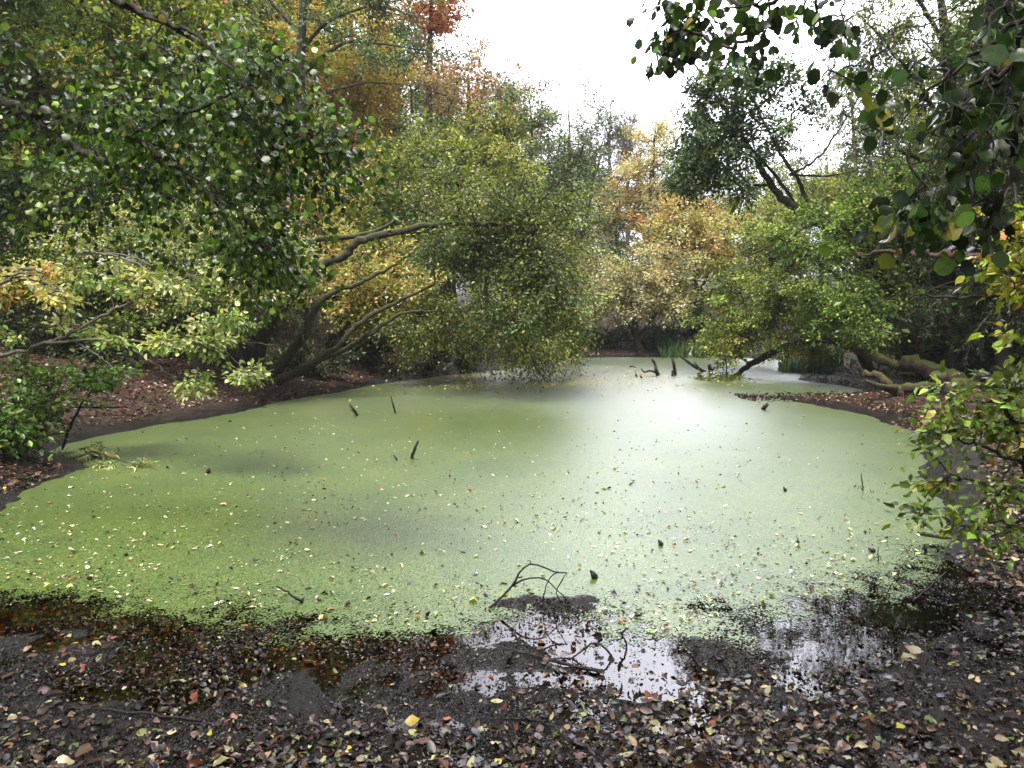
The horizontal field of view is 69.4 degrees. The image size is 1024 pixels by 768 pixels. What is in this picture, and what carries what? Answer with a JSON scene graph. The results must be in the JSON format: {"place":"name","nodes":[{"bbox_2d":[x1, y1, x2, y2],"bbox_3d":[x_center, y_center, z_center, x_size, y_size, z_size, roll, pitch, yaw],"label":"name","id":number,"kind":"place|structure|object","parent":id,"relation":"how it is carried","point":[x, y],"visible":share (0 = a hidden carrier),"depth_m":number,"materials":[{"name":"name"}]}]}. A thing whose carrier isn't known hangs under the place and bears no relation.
{"place":"outdoors","nodes":[
{"label":"outdoors","id":0,"kind":"place"},
{"bbox_2d":[6,0,975,279],"label":"sky","id":1,"kind":"structure","parent":0,"point":[557,37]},
{"bbox_2d":[0,262,1023,767],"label":"ground","id":2,"kind":"structure","parent":0,"point":[296,698],"depth_m":3.45,"materials":[{"name":"soil"}]},
{"bbox_2d":[0,370,66,460],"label":"laurel shrub","id":3,"kind":"object","parent":2,"relation":"on","point":[14,430],"visible":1,"depth_m":7.50,"materials":[{"name":"green plant"}]},
{"bbox_2d":[0,256,89,321],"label":"amber sapling","id":4,"kind":"object","parent":2,"relation":"on","point":[18,283],"visible":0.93,"depth_m":7.32,"materials":[{"name":"yellow plant"}]},
{"bbox_2d":[0,302,108,355],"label":"shrub","id":5,"kind":"object","parent":2,"relation":"on","point":[38,332],"visible":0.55,"depth_m":13.79,"materials":[{"name":"green plant"}]},
{"bbox_2d":[0,349,112,451],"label":"laurel shrub","id":6,"kind":"object","parent":2,"relation":"on","point":[39,379],"visible":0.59,"depth_m":8.09,"materials":[{"name":"green plant"}]},
{"bbox_2d":[41,345,82,447],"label":"dead stem","id":7,"kind":"object","parent":2,"relation":"on","point":[73,356],"visible":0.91,"depth_m":7.86,"materials":[{"name":"wood"}]},
{"bbox_2d":[1,0,131,249],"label":"woodland tree","id":8,"kind":"object","parent":2,"relation":"on","point":[40,33],"visible":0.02,"depth_m":20.67,"materials":[{"name":"green plant"}]},
{"bbox_2d":[0,0,146,239],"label":"woodland tree","id":9,"kind":"object","parent":2,"relation":"on","point":[29,176],"visible":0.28,"depth_m":14.37,"materials":[{"name":"green plant"}]},
{"bbox_2d":[60,409,95,416],"bbox_3d":[-6.160,0.476,10.367,0.576,0.221,0.208,-6,8,-43],"label":"cut log","id":10,"kind":"object","parent":2,"relation":"on","point":[86,412],"visible":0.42,"depth_m":10.43,"materials":[{"name":"wood"}]},
{"bbox_2d":[0,0,191,315],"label":"woodland tree","id":11,"kind":"object","parent":2,"relation":"on","point":[39,231],"visible":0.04,"depth_m":17.84,"materials":[{"name":"green plant"}]},
{"bbox_2d":[33,324,166,362],"bbox_3d":[-7.968,-0.775,14.118,2.295,0.746,1.588,0,6,0],"label":"shrub","id":12,"kind":"object","parent":2,"relation":"on","point":[87,353],"visible":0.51,"depth_m":13.94,"materials":[{"name":"green plant"}]},
{"bbox_2d":[60,353,142,449],"bbox_3d":[-4.496,0.264,8.227,0.874,1.214,1.145,-5,8,-41],"label":"laurel shrub","id":13,"kind":"object","parent":2,"relation":"on","point":[100,382],"visible":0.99,"depth_m":8.22,"materials":[{"name":"green plant"}]},
{"bbox_2d":[82,742,127,754],"bbox_3d":[-1.547,1.387,2.806,0.158,0.022,0.015,-3,7,-30],"label":"mud stick","id":14,"kind":"object","parent":2,"relation":"on","point":[111,746],"visible":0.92,"depth_m":2.81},
{"bbox_2d":[0,91,233,350],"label":"dark tree","id":15,"kind":"object","parent":2,"relation":"on","point":[115,323],"visible":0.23,"depth_m":14.88,"materials":[{"name":"green plant"}]},
{"bbox_2d":[41,706,201,721],"bbox_3d":[-1.641,1.366,3.071,0.735,0.035,0.019,1,6,6],"label":"mud stick","id":16,"kind":"object","parent":2,"relation":"on","point":[150,713],"visible":0.99,"depth_m":3.06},
{"bbox_2d":[0,250,273,406],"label":"sweeping beech","id":17,"kind":"object","parent":2,"relation":"on","point":[201,347],"visible":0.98,"depth_m":7.14,"materials":[{"name":"green plant"}]},
{"bbox_2d":[1,27,273,322],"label":"woodland tree","id":18,"kind":"object","parent":2,"relation":"on","point":[189,149],"visible":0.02,"depth_m":19.04,"materials":[{"name":"green plant"}]},
{"bbox_2d":[0,0,298,328],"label":"beech tree","id":19,"kind":"object","parent":2,"relation":"on","point":[107,31],"visible":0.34,"depth_m":15.51,"materials":[{"name":"green plant"}]},
{"bbox_2d":[99,307,224,355],"bbox_3d":[-7.626,-1.145,16.088,3.252,1.119,1.863,0,6,0],"label":"shrub","id":20,"kind":"object","parent":2,"relation":"on","point":[138,336],"visible":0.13,"depth_m":16.12,"materials":[{"name":"green plant"}]},
{"bbox_2d":[25,175,324,384],"bbox_3d":[-5.745,-1.804,12.902,4.962,3.873,3.756,3,7,29],"label":"beech tree","id":21,"kind":"object","parent":2,"relation":"on","point":[132,230],"visible":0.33,"depth_m":12.47,"materials":[{"name":"green plant"}]},
{"bbox_2d":[4,0,380,297],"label":"woodland tree","id":22,"kind":"object","parent":2,"relation":"on","point":[260,9],"visible":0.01,"depth_m":25.29,"materials":[{"name":"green plant"}]},
{"bbox_2d":[0,0,416,348],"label":"overhanging alder","id":23,"kind":"object","parent":2,"relation":"on","point":[265,145],"visible":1,"depth_m":4.03,"materials":[{"name":"green plant"}]},
{"bbox_2d":[82,0,349,289],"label":"woodland tree","id":24,"kind":"object","parent":2,"relation":"on","point":[269,38],"visible":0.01,"depth_m":26.28,"materials":[{"name":"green plant"}]},
{"bbox_2d":[165,306,275,365],"bbox_3d":[-6.149,-1.035,15.562,2.226,1.411,1.602,0,6,0],"label":"shrub","id":25,"kind":"object","parent":2,"relation":"on","point":[254,335],"visible":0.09,"depth_m":15.40,"materials":[{"name":"green plant"}]},
{"bbox_2d":[191,5,348,292],"bbox_3d":[-11.164,-9.162,29.614,10.650,11.433,8.811,4,7,37],"label":"woodland tree","id":26,"kind":"object","parent":2,"relation":"on","point":[285,208],"visible":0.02,"depth_m":28.84,"materials":[{"name":"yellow plant"}]},
{"bbox_2d":[190,0,419,293],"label":"woodland tree","id":27,"kind":"object","parent":2,"relation":"on","point":[323,30],"visible":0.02,"depth_m":30.96,"materials":[{"name":"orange plant"}]},
{"bbox_2d":[253,338,371,377],"bbox_3d":[-4.406,-0.567,15.947,2.703,0.880,1.827,-2,6,-15],"label":"shrub","id":28,"kind":"object","parent":2,"relation":"on","point":[301,353],"visible":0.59,"depth_m":15.64,"materials":[{"name":"green plant"}]},
{"bbox_2d":[231,0,421,295],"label":"maple tree","id":29,"kind":"object","parent":2,"relation":"on","point":[361,98],"visible":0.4,"depth_m":23.93,"materials":[{"name":"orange plant"}]},
{"bbox_2d":[213,0,473,319],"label":"ash tree","id":30,"kind":"object","parent":2,"relation":"on","point":[378,6],"visible":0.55,"depth_m":21.46,"materials":[{"name":"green plant"}]},
{"bbox_2d":[1,616,718,685],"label":"sunken leaves","id":31,"kind":"object","parent":2,"relation":"on","point":[447,644],"visible":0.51,"depth_m":3.70,"materials":[{"name":"brown plant"}]},
{"bbox_2d":[283,125,459,362],"bbox_3d":[-3.529,-3.167,17.183,3.740,5.496,4.607,-3,7,-31],"label":"hazel tree","id":32,"kind":"object","parent":2,"relation":"on","point":[361,303],"visible":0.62,"depth_m":16.71,"materials":[{"name":"yellow plant"}]},
{"bbox_2d":[314,311,429,365],"bbox_3d":[-3.481,-1.166,18.611,3.058,1.472,1.612,0,6,0],"label":"shrub","id":33,"kind":"object","parent":2,"relation":"on","point":[372,348],"visible":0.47,"depth_m":18.40,"materials":[{"name":"green plant"}]},
{"bbox_2d":[309,0,481,292],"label":"woodland tree","id":34,"kind":"object","parent":2,"relation":"on","point":[416,90],"visible":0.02,"depth_m":34.79,"materials":[{"name":"orange plant"}]},
{"bbox_2d":[320,116,509,334],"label":"woodland tree","id":35,"kind":"object","parent":2,"relation":"on","point":[366,198],"visible":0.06,"depth_m":23.16,"materials":[{"name":"green plant"}]},
{"bbox_2d":[219,136,623,392],"bbox_3d":[-1.958,-2.226,13.539,7.864,4.806,3.904,0,6,0],"label":"leaning tree","id":36,"kind":"object","parent":2,"relation":"on","point":[468,255],"visible":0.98,"depth_m":13.29,"materials":[{"name":"green plant"}]},
{"bbox_2d":[393,0,477,313],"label":"maple tree","id":37,"kind":"object","parent":2,"relation":"on","point":[440,25],"visible":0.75,"depth_m":28.66,"materials":[{"name":"orange plant"}]},
{"bbox_2d":[418,341,490,372],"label":"shrub","id":38,"kind":"object","parent":2,"relation":"on","point":[460,365],"visible":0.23,"depth_m":19.27,"materials":[{"name":"green plant"}]},
{"bbox_2d":[296,94,623,363],"bbox_3d":[-1.407,-4.092,20.027,8.847,7.116,5.380,0,6,0],"label":"willow tree","id":39,"kind":"object","parent":2,"relation":"on","point":[498,150],"visible":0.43,"depth_m":19.11,"materials":[{"name":"green plant"}]},
{"bbox_2d":[389,32,561,307],"bbox_3d":[-1.415,-7.699,28.146,5.210,11.231,5.638,5,7,38],"label":"oak tree","id":40,"kind":"object","parent":2,"relation":"on","point":[436,83],"visible":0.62,"depth_m":27.69,"materials":[{"name":"orange plant"}]},
{"bbox_2d":[376,1,581,302],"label":"woodland tree","id":41,"kind":"object","parent":2,"relation":"on","point":[433,117],"visible":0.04,"depth_m":33.36,"materials":[{"name":"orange plant"}]},
{"bbox_2d":[357,183,626,384],"bbox_3d":[-0.195,-2.335,17.190,6.498,4.573,5.279,0,6,0],"label":"willow shrub","id":42,"kind":"object","parent":2,"relation":"on","point":[444,336],"visible":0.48,"depth_m":16.57,"materials":[{"name":"green plant"}]},
{"bbox_2d":[0,579,1023,767],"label":"leaf litter","id":43,"kind":"object","parent":2,"relation":"on","point":[709,743],"visible":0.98,"depth_m":2.92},
{"bbox_2d":[0,574,1023,767],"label":"mud debris","id":44,"kind":"object","parent":2,"relation":"on","point":[397,642],"visible":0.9,"depth_m":3.37,"materials":[{"name":"brown plant"}]},
{"bbox_2d":[0,315,1023,608],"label":"bank litter","id":45,"kind":"object","parent":2,"relation":"on","point":[822,377],"visible":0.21,"depth_m":12.89,"materials":[{"name":"brown plant"}]},
{"bbox_2d":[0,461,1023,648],"bbox_3d":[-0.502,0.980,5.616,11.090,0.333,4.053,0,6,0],"label":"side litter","id":46,"kind":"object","parent":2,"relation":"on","point":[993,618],"visible":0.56,"depth_m":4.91,"materials":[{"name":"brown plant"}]},
{"bbox_2d":[0,290,1023,396],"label":"undergrowth","id":47,"kind":"object","parent":2,"relation":"on","point":[4,379],"visible":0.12,"depth_m":21.42,"materials":[{"name":"green plant"}]},
{"bbox_2d":[488,560,569,607],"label":"arched twigs","id":48,"kind":"object","parent":2,"relation":"on","point":[514,583],"visible":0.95,"depth_m":4.18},
{"bbox_2d":[503,717,554,726],"bbox_3d":[0.069,1.369,2.998,0.213,0.035,0.021,1,6,7],"label":"mud stick","id":49,"kind":"object","parent":2,"relation":"on","point":[535,720],"visible":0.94,"depth_m":2.99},
{"bbox_2d":[454,71,604,296],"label":"woodland tree","id":50,"kind":"object","parent":2,"relation":"on","point":[546,86],"visible":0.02,"depth_m":33.91,"materials":[{"name":"green plant"}]},
{"bbox_2d":[484,71,578,330],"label":"alder tree","id":51,"kind":"object","parent":2,"relation":"on","point":[541,113],"visible":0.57,"depth_m":25.68,"materials":[{"name":"green plant"}]},
{"bbox_2d":[488,125,632,287],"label":"woodland tree","id":52,"kind":"object","parent":2,"relation":"on","point":[593,237],"visible":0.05,"depth_m":36.30,"materials":[{"name":"green plant"}]},
{"bbox_2d":[516,650,604,674],"bbox_3d":[0.227,1.330,3.535,0.452,0.029,0.023,3,7,26],"label":"mud stick","id":53,"kind":"object","parent":2,"relation":"on","point":[573,665],"visible":1,"depth_m":3.51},
{"bbox_2d":[560,333,585,363],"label":"shrub","id":54,"kind":"object","parent":2,"relation":"on","point":[575,345],"visible":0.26,"depth_m":21.90,"materials":[{"name":"green plant"}]},
{"bbox_2d":[535,67,627,350],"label":"alder tree","id":55,"kind":"object","parent":2,"relation":"on","point":[580,163],"visible":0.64,"depth_m":25.07,"materials":[{"name":"green plant"}]},
{"bbox_2d":[548,642,622,697],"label":"bent twig","id":56,"kind":"object","parent":2,"relation":"on","point":[605,648],"visible":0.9,"depth_m":3.59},
{"bbox_2d":[563,78,651,287],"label":"bare tree","id":57,"kind":"object","parent":2,"relation":"on","point":[609,138],"visible":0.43,"depth_m":34.88,"materials":[{"name":"grey plant"}]},
{"bbox_2d":[576,151,645,290],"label":"woodland tree","id":58,"kind":"object","parent":2,"relation":"on","point":[622,246],"visible":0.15,"depth_m":41.14,"materials":[{"name":"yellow plant"}]},
{"bbox_2d":[592,323,633,347],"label":"shrub","id":59,"kind":"object","parent":2,"relation":"on","point":[610,335],"visible":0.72,"depth_m":26.96,"materials":[{"name":"green plant"}]},
{"bbox_2d":[579,113,686,321],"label":"tan tree","id":60,"kind":"object","parent":2,"relation":"on","point":[643,184],"visible":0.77,"depth_m":30.78,"materials":[{"name":"yellow plant"}]},
{"bbox_2d":[600,94,668,301],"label":"bare tree","id":61,"kind":"object","parent":2,"relation":"on","point":[627,237],"visible":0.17,"depth_m":38.82,"materials":[{"name":"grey plant"}]},
{"bbox_2d":[564,213,727,351],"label":"sallow tree","id":62,"kind":"object","parent":2,"relation":"on","point":[623,277],"visible":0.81,"depth_m":25.21,"materials":[{"name":"beige plant"}]},
{"bbox_2d":[612,321,681,347],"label":"shrub","id":63,"kind":"object","parent":2,"relation":"on","point":[624,334],"visible":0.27,"depth_m":27.25,"materials":[{"name":"green plant"}]},
{"bbox_2d":[581,250,740,350],"bbox_3d":[5.364,-2.997,26.897,6.708,3.883,3.404,0,6,0],"label":"green shrub","id":64,"kind":"object","parent":2,"relation":"on","point":[698,312],"visible":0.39,"depth_m":26.73,"materials":[{"name":"green plant"}]},
{"bbox_2d":[654,332,720,358],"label":"reed clump","id":65,"kind":"object","parent":2,"relation":"on","point":[669,348],"visible":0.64,"depth_m":25.35,"materials":[{"name":"green plant"}]},
{"bbox_2d":[629,151,745,299],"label":"woodland tree","id":66,"kind":"object","parent":2,"relation":"on","point":[666,174],"visible":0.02,"depth_m":42.89,"materials":[{"name":"yellow plant"}]},
{"bbox_2d":[618,189,764,339],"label":"orange tree","id":67,"kind":"object","parent":2,"relation":"on","point":[704,234],"visible":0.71,"depth_m":26.81,"materials":[{"name":"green plant"}]},
{"bbox_2d":[658,156,772,285],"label":"woodland tree","id":68,"kind":"object","parent":2,"relation":"on","point":[722,205],"visible":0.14,"depth_m":38.77,"materials":[{"name":"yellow plant"}]},
{"bbox_2d":[709,104,833,283],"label":"woodland tree","id":69,"kind":"object","parent":2,"relation":"on","point":[778,168],"visible":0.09,"depth_m":40.41,"materials":[{"name":"green plant"}]},
{"bbox_2d":[746,338,802,366],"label":"shrub","id":70,"kind":"object","parent":2,"relation":"on","point":[761,353],"visible":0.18,"depth_m":20.66,"materials":[{"name":"green plant"}]},
{"bbox_2d":[678,255,876,381],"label":"water willow","id":71,"kind":"object","parent":2,"relation":"on","point":[774,313],"visible":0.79,"depth_m":17.25,"materials":[{"name":"green plant"}]},
{"bbox_2d":[651,46,919,347],"bbox_3d":[6.639,-3.919,16.893,6.820,7.334,3.410,0,6,0],"label":"leaning alder","id":72,"kind":"object","parent":2,"relation":"on","point":[695,162],"visible":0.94,"depth_m":16.27,"materials":[{"name":"green plant"}]},
{"bbox_2d":[697,151,893,357],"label":"olive tree row","id":73,"kind":"object","parent":2,"relation":"on","point":[821,185],"visible":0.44,"depth_m":24.63,"materials":[{"name":"green plant"}]},
{"bbox_2d":[729,110,875,285],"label":"woodland tree","id":74,"kind":"object","parent":2,"relation":"on","point":[812,167],"visible":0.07,"depth_m":36.87,"materials":[{"name":"green plant"}]},
{"bbox_2d":[777,346,857,373],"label":"reed clump","id":75,"kind":"object","parent":2,"relation":"on","point":[796,366],"visible":0.63,"depth_m":19.30,"materials":[{"name":"green plant"}]},
{"bbox_2d":[797,332,845,373],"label":"shrub","id":76,"kind":"object","parent":2,"relation":"on","point":[824,346],"visible":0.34,"depth_m":18.82,"materials":[{"name":"green plant"}]},
{"bbox_2d":[626,0,1023,278],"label":"overhanging hazel","id":77,"kind":"object","parent":2,"relation":"on","point":[995,116],"visible":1,"depth_m":2.34,"materials":[{"name":"green plant"}]},
{"bbox_2d":[822,47,849,107],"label":"hanging twig","id":78,"kind":"object","parent":77,"relation":"hanging from","point":[832,98],"visible":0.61,"depth_m":2.89,"materials":[{"name":"green plant"}]},
{"bbox_2d":[787,16,892,270],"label":"bare tree","id":79,"kind":"object","parent":2,"relation":"on","point":[841,144],"visible":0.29,"depth_m":29.14,"materials":[{"name":"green plant"}]},
{"bbox_2d":[744,150,959,375],"bbox_3d":[7.276,-2.436,16.174,5.090,4.678,4.584,0,6,0],"label":"green tree","id":80,"kind":"object","parent":2,"relation":"on","point":[845,223],"visible":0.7,"depth_m":15.36,"materials":[{"name":"green plant"}]},
{"bbox_2d":[809,121,919,281],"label":"woodland tree","id":81,"kind":"object","parent":2,"relation":"on","point":[841,159],"visible":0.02,"depth_m":33.44,"materials":[{"name":"green plant"}]},
{"bbox_2d":[810,153,937,352],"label":"woodland tree","id":82,"kind":"object","parent":2,"relation":"on","point":[861,264],"visible":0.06,"depth_m":21.41,"materials":[{"name":"green plant"}]},
{"bbox_2d":[864,332,894,370],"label":"shrub","id":83,"kind":"object","parent":2,"relation":"on","point":[879,351],"visible":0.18,"depth_m":17.20,"materials":[{"name":"green plant"}]},
{"bbox_2d":[805,15,975,213],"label":"woodland tree","id":84,"kind":"object","parent":2,"relation":"on","point":[881,153],"visible":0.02,"depth_m":28.08,"materials":[{"name":"green plant"}]},
{"bbox_2d":[818,336,968,383],"bbox_3d":[7.503,-0.461,14.631,0.579,0.888,3.564,-3,7,-30],"label":"fallen log","id":85,"kind":"object","parent":2,"relation":"on","point":[915,363],"visible":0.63,"depth_m":14.19,"materials":[{"name":"wood"}]},
{"bbox_2d":[797,0,1015,372],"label":"birch tree","id":86,"kind":"object","parent":2,"relation":"on","point":[880,41],"visible":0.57,"depth_m":14.90,"materials":[{"name":"green plant"}]},
{"bbox_2d":[883,317,945,376],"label":"shrub","id":87,"kind":"object","parent":2,"relation":"on","point":[913,347],"visible":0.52,"depth_m":16.00,"materials":[{"name":"green plant"}]},
{"bbox_2d":[866,150,979,370],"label":"slim tree","id":88,"kind":"object","parent":2,"relation":"on","point":[953,359],"visible":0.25,"depth_m":14.48,"materials":[{"name":"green plant"}]},
{"bbox_2d":[834,0,1023,360],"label":"woodland tree","id":89,"kind":"object","parent":2,"relation":"on","point":[893,307],"visible":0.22,"depth_m":13.32,"materials":[{"name":"green plant"}]},
{"bbox_2d":[837,0,1023,311],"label":"woodland tree","id":90,"kind":"object","parent":2,"relation":"on","point":[933,50],"visible":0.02,"depth_m":24.56,"materials":[{"name":"green plant"}]},
{"bbox_2d":[837,0,1023,276],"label":"woodland tree","id":91,"kind":"object","parent":2,"relation":"on","point":[918,53],"depth_m":20.48,"materials":[{"name":"green plant"}]},
{"bbox_2d":[862,369,1004,395],"bbox_3d":[7.166,-0.017,12.746,2.516,0.524,0.907,0,6,0],"label":"fallen log","id":92,"kind":"object","parent":2,"relation":"on","point":[885,384],"visible":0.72,"depth_m":12.55,"materials":[{"name":"wood"}]},
{"bbox_2d":[853,248,1021,267],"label":"broken branch","id":93,"kind":"object","parent":2,"relation":"on","point":[932,255],"visible":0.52,"depth_m":8.60,"materials":[{"name":"brown plant"}]},
{"bbox_2d":[873,0,1023,381],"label":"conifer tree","id":94,"kind":"object","parent":2,"relation":"on","point":[1012,193],"visible":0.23,"depth_m":12.80,"materials":[{"name":"green plant"}]},
{"bbox_2d":[880,140,1021,377],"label":"conifer tree","id":95,"kind":"object","parent":2,"relation":"on","point":[942,349],"visible":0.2,"depth_m":15.27,"materials":[{"name":"green plant"}]},
{"bbox_2d":[882,357,1023,573],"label":"beech sapling","id":96,"kind":"object","parent":2,"relation":"on","point":[992,428],"visible":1,"depth_m":3.50,"materials":[{"name":"green plant"}]},
{"bbox_2d":[906,203,1023,367],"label":"yellow sapling","id":97,"kind":"object","parent":2,"relation":"on","point":[1015,291],"visible":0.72,"depth_m":3.35,"materials":[{"name":"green plant"}]},
{"bbox_2d":[942,299,1023,370],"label":"shrub","id":98,"kind":"object","parent":2,"relation":"on","point":[977,317],"visible":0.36,"depth_m":13.94,"materials":[{"name":"green plant"}]},
{"bbox_2d":[0,401,1023,749],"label":"pond water","id":99,"kind":"structure","parent":0,"point":[778,631],"depth_m":3.77,"materials":[{"name":"liquid"}]},
{"bbox_2d":[23,440,158,472],"bbox_3d":[-4.517,0.813,8.136,1.790,0.318,0.687,2,6,15],"label":"fallen spray","id":100,"kind":"object","parent":99,"relation":"on","point":[92,453],"visible":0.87,"depth_m":8.19,"materials":[{"name":"green plant"}]},
{"bbox_2d":[1,379,934,634],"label":"floating scraps","id":101,"kind":"object","parent":99,"relation":"on","point":[392,623],"visible":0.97,"depth_m":5.13,"materials":[{"name":"brown plant"}]},
{"bbox_2d":[0,374,937,634],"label":"floating leaves","id":102,"kind":"object","parent":99,"relation":"on","point":[473,599],"visible":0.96,"depth_m":5.10,"materials":[{"name":"yellow plant"}]},
{"bbox_2d":[0,357,966,681],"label":"duckweed","id":103,"kind":"object","parent":99,"relation":"on","point":[688,421],"visible":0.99,"depth_m":6.40,"materials":[{"name":"plant"}]},
{"bbox_2d":[349,367,839,408],"bbox_3d":[2.128,0.015,16.340,8.804,0.086,12.456,5,8,40],"label":"leaf drift","id":104,"kind":"object","parent":99,"relation":"on","point":[542,383],"visible":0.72,"depth_m":16.81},
{"bbox_2d":[729,390,866,402],"bbox_3d":[6.127,0.237,14.146,3.867,0.151,1.809,-1,6,-7],"label":"pond scum","id":105,"kind":"object","parent":99,"relation":"on","point":[781,395],"visible":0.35,"depth_m":14.11,"materials":[{"name":"green plant"}]},
{"bbox_2d":[917,531,951,538],"bbox_3d":[3.143,1.128,5.482,0.249,0.037,0.034,4,7,35],"label":"mud stick","id":106,"kind":"object","parent":99,"relation":"on","point":[928,534],"visible":0.78,"depth_m":5.49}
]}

